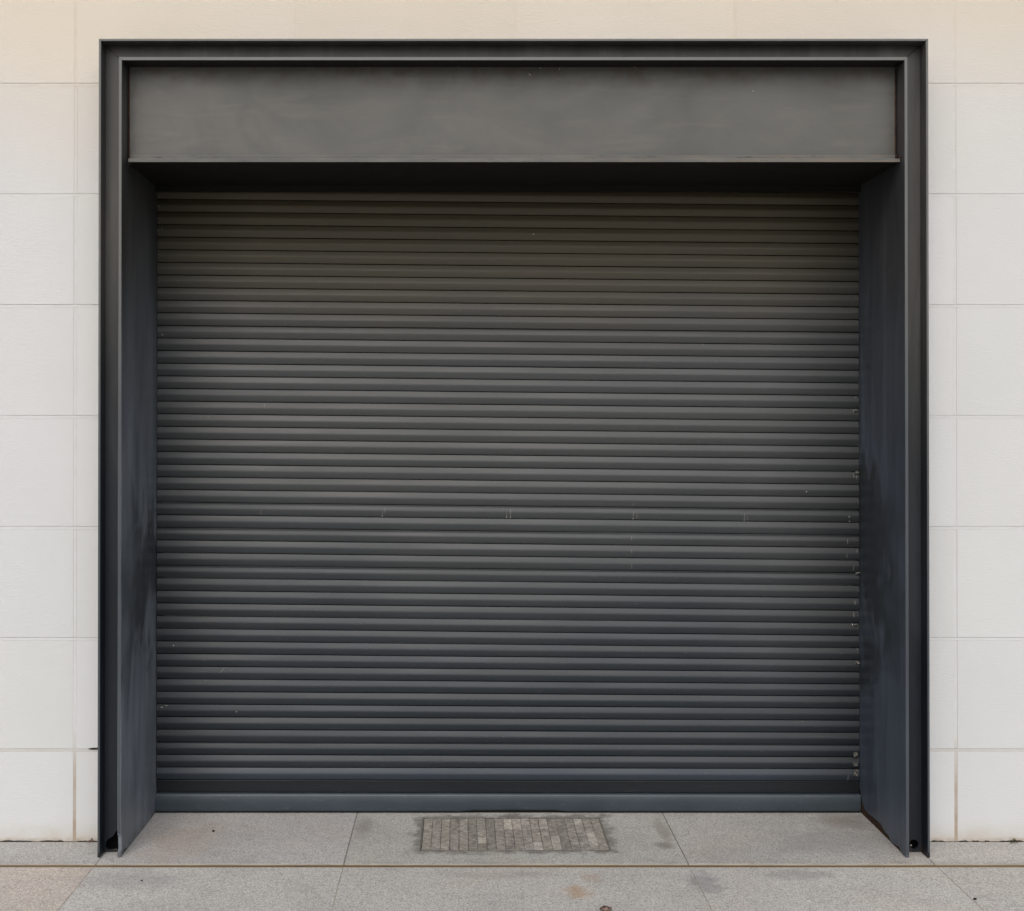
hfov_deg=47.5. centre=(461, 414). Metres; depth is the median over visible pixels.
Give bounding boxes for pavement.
[0,867,1023,910]
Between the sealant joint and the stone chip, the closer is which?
the stone chip
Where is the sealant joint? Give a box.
[0,865,1023,866]
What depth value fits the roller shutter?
4.99 m
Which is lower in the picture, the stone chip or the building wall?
the stone chip
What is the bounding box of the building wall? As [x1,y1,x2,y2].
[0,0,1023,841]
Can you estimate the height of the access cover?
0.013 m
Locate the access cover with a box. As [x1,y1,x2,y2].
[420,818,610,850]
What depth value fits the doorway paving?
4.62 m
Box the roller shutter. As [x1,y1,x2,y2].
[155,192,860,811]
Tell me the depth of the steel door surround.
4.57 m
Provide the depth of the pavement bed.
5.30 m
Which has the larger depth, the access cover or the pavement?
the access cover
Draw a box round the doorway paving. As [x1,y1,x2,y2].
[0,812,1023,864]
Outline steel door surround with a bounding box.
[98,39,929,857]
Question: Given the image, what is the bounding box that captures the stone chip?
[600,906,611,910]

